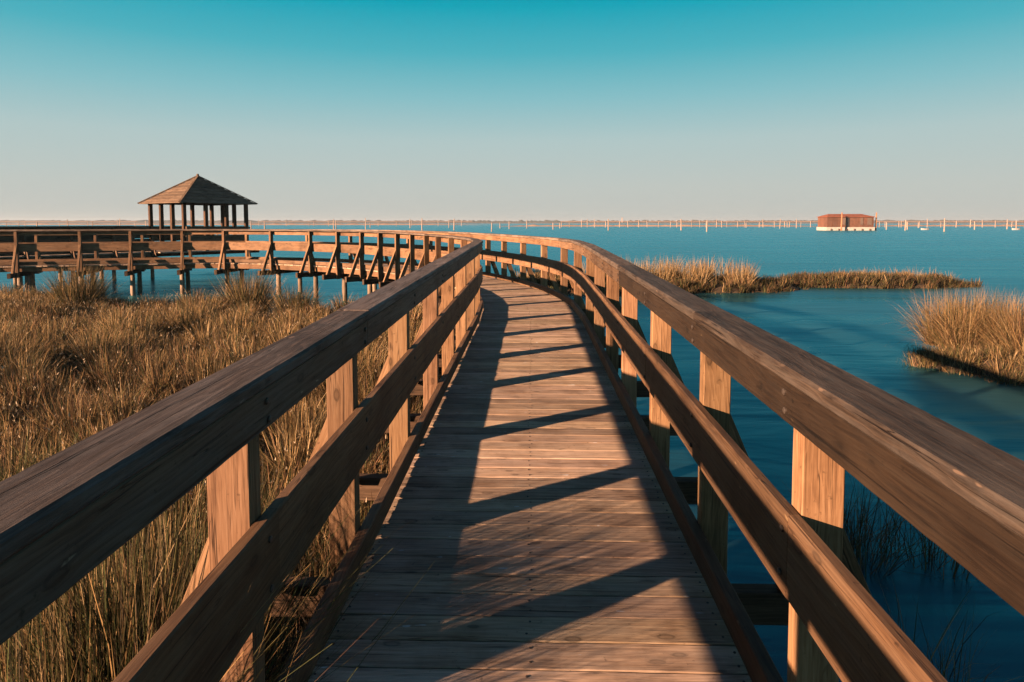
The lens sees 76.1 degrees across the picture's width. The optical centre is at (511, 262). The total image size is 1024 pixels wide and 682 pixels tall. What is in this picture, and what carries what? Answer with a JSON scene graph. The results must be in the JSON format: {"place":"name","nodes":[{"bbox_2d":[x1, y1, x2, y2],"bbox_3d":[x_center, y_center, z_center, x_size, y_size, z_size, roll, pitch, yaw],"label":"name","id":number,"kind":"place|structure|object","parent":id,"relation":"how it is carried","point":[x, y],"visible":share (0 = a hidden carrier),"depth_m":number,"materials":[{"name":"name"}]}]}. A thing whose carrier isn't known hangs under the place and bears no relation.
{"place":"outdoors","nodes":[
{"label":"outdoors","id":0,"kind":"place"},
{"bbox_2d":[0,279,455,681],"bbox_3d":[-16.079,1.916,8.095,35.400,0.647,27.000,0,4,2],"label":"marsh ground","id":1,"kind":"structure","parent":0,"point":[261,453],"depth_m":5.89,"materials":[{"name":"brown plant"}]},
{"bbox_2d":[13,260,138,313],"bbox_3d":[-10.979,1.132,16.645,3.237,2.465,3.099,0,4,2],"label":"rush tussock","id":2,"kind":"object","parent":1,"relation":"on","point":[79,293],"visible":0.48,"depth_m":16.39,"materials":[{"name":"brown plant"}]},
{"bbox_2d":[0,430,440,681],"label":"sedge tussock","id":3,"kind":"object","parent":1,"relation":"on","point":[110,642],"visible":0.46,"depth_m":2.06,"materials":[{"name":"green plant"}]},
{"bbox_2d":[190,264,291,313],"bbox_3d":[-6.483,1.190,16.166,3.124,2.393,3.273,0,4,2],"label":"rush tussock","id":4,"kind":"object","parent":1,"relation":"on","point":[239,298],"visible":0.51,"depth_m":15.87,"materials":[{"name":"brown plant"}]},
{"bbox_2d":[256,280,333,314],"bbox_3d":[-5.220,1.408,15.915,2.692,2.042,2.625,0,4,2],"label":"rush tussock","id":5,"kind":"object","parent":1,"relation":"on","point":[294,300],"visible":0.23,"depth_m":15.70,"materials":[{"name":"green plant"}]},
{"bbox_2d":[0,229,1023,681],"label":"boardwalk","id":6,"kind":"structure","parent":1,"relation":"on","point":[534,491],"depth_m":2.56,"materials":[{"name":"brown wood"}]},
{"bbox_2d":[0,223,466,224],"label":"sandbar","id":7,"kind":"structure","parent":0,"point":[231,224],"depth_m":622.09,"materials":[{"name":"beige sand"}]},
{"bbox_2d":[0,223,1023,681],"bbox_3d":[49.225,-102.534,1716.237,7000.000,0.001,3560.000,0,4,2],"label":"water","id":8,"kind":"structure","parent":0,"point":[844,329],"depth_m":15.91,"materials":[{"name":"blue liquid"}]},
{"bbox_2d":[0,220,137,225],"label":"jetty","id":9,"kind":"object","parent":8,"relation":"in","point":[18,221],"visible":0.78,"depth_m":427.12,"materials":[{"name":"brown wood"}]},
{"bbox_2d":[0,226,258,285],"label":"walkway","id":10,"kind":"structure","parent":8,"relation":"in","point":[74,254],"depth_m":26.44,"materials":[{"name":"brown wood"}]},
{"bbox_2d":[138,174,257,250],"bbox_3d":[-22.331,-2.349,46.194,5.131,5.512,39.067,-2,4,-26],"label":"gazebo","id":11,"kind":"object","parent":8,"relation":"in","point":[197,189],"visible":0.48,"depth_m":30.28,"materials":[{"name":"brown wood"}]},
{"bbox_2d":[258,220,461,225],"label":"jetty","id":12,"kind":"object","parent":8,"relation":"in","point":[378,223],"visible":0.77,"depth_m":421.11,"materials":[{"name":"wood"}]},
{"bbox_2d":[0,220,1023,222],"bbox_3d":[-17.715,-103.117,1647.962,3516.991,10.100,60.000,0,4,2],"label":"treeline","id":13,"kind":"object","parent":8,"relation":"on","point":[378,221],"visible":0.31,"depth_m":1638.09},
{"bbox_2d":[549,283,799,293],"bbox_3d":[4.684,1.012,23.922,15.600,0.520,5.200,0,4,2],"label":"islet","id":14,"kind":"object","parent":8,"relation":"in","point":[719,287],"visible":0.05,"depth_m":22.78,"materials":[{"name":"brown soil"}]},
{"bbox_2d":[507,253,809,294],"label":"reeds","id":15,"kind":"object","parent":14,"relation":"on","point":[747,280],"visible":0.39,"depth_m":23.23,"materials":[{"name":"beige plant"}]},
{"bbox_2d":[560,219,817,226],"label":"jetty","id":16,"kind":"object","parent":8,"relation":"in","point":[638,221],"visible":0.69,"depth_m":326.38,"materials":[{"name":"brown wood"}]},
{"bbox_2d":[817,214,874,229],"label":"houseboat","id":17,"kind":"object","parent":8,"relation":"on","point":[849,222],"visible":0.98,"depth_m":196.91,"materials":[{"name":"paint"}]},
{"bbox_2d":[776,474,969,596],"bbox_3d":[2.755,1.959,4.766,1.812,0.933,1.822,0,4,2],"label":"water plant","id":18,"kind":"object","parent":8,"relation":"in","point":[858,545],"visible":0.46,"depth_m":4.70,"materials":[{"name":"green plant"}]},
{"bbox_2d":[799,282,954,288],"bbox_3d":[13.746,0.960,24.922,10.000,0.500,2.600,0,4,2],"label":"islet","id":19,"kind":"object","parent":8,"relation":"in","point":[916,285],"visible":0.12,"depth_m":24.28,"materials":[{"name":"brown soil"}]},
{"bbox_2d":[777,266,984,288],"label":"reeds","id":20,"kind":"object","parent":19,"relation":"on","point":[902,279],"visible":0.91,"depth_m":24.46,"materials":[{"name":"brown plant"}]},
{"bbox_2d":[872,559,1023,681],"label":"water plant","id":21,"kind":"object","parent":8,"relation":"in","point":[941,662],"visible":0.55,"depth_m":3.42,"materials":[{"name":"green plant"}]},
{"bbox_2d":[877,219,1023,226],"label":"jetty","id":22,"kind":"object","parent":8,"relation":"in","point":[970,221],"visible":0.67,"depth_m":322.68,"materials":[{"name":"wood"}]},
{"bbox_2d":[930,355,1023,384],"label":"islet","id":23,"kind":"object","parent":8,"relation":"in","point":[953,369],"visible":0.06,"depth_m":10.57,"materials":[{"name":"brown soil"}]},
{"bbox_2d":[880,282,1023,355],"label":"grass clump","id":24,"kind":"object","parent":23,"relation":"on","point":[943,331],"visible":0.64,"depth_m":11.76,"materials":[{"name":"beige plant"}]},
{"bbox_2d":[897,340,1023,388],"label":"reeds","id":25,"kind":"object","parent":23,"relation":"on","point":[943,354],"visible":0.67,"depth_m":10.68,"materials":[{"name":"brown plant"}]},
{"bbox_2d":[953,289,1023,357],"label":"grass clump","id":26,"kind":"object","parent":23,"relation":"on","point":[1012,338],"visible":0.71,"depth_m":10.94,"materials":[{"name":"beige plant"}]},
{"bbox_2d":[0,222,1023,223],"bbox_3d":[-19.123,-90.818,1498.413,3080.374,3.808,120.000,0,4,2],"label":"shore","id":27,"kind":"structure","parent":0,"point":[583,222],"depth_m":1470.03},
{"bbox_2d":[0,0,1023,220],"label":"sky","id":28,"kind":"structure","parent":0,"point":[305,110],"materials":[{"name":"blue"}]},
{"bbox_2d":[518,224,794,225],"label":"sandbar","id":29,"kind":"structure","parent":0,"point":[657,225],"depth_m":393.14,"materials":[{"name":"beige sand"}]},
{"bbox_2d":[883,224,1023,225],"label":"sandbar","id":30,"kind":"structure","parent":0,"point":[957,225],"depth_m":407.72,"materials":[{"name":"beige sand"}]}
]}

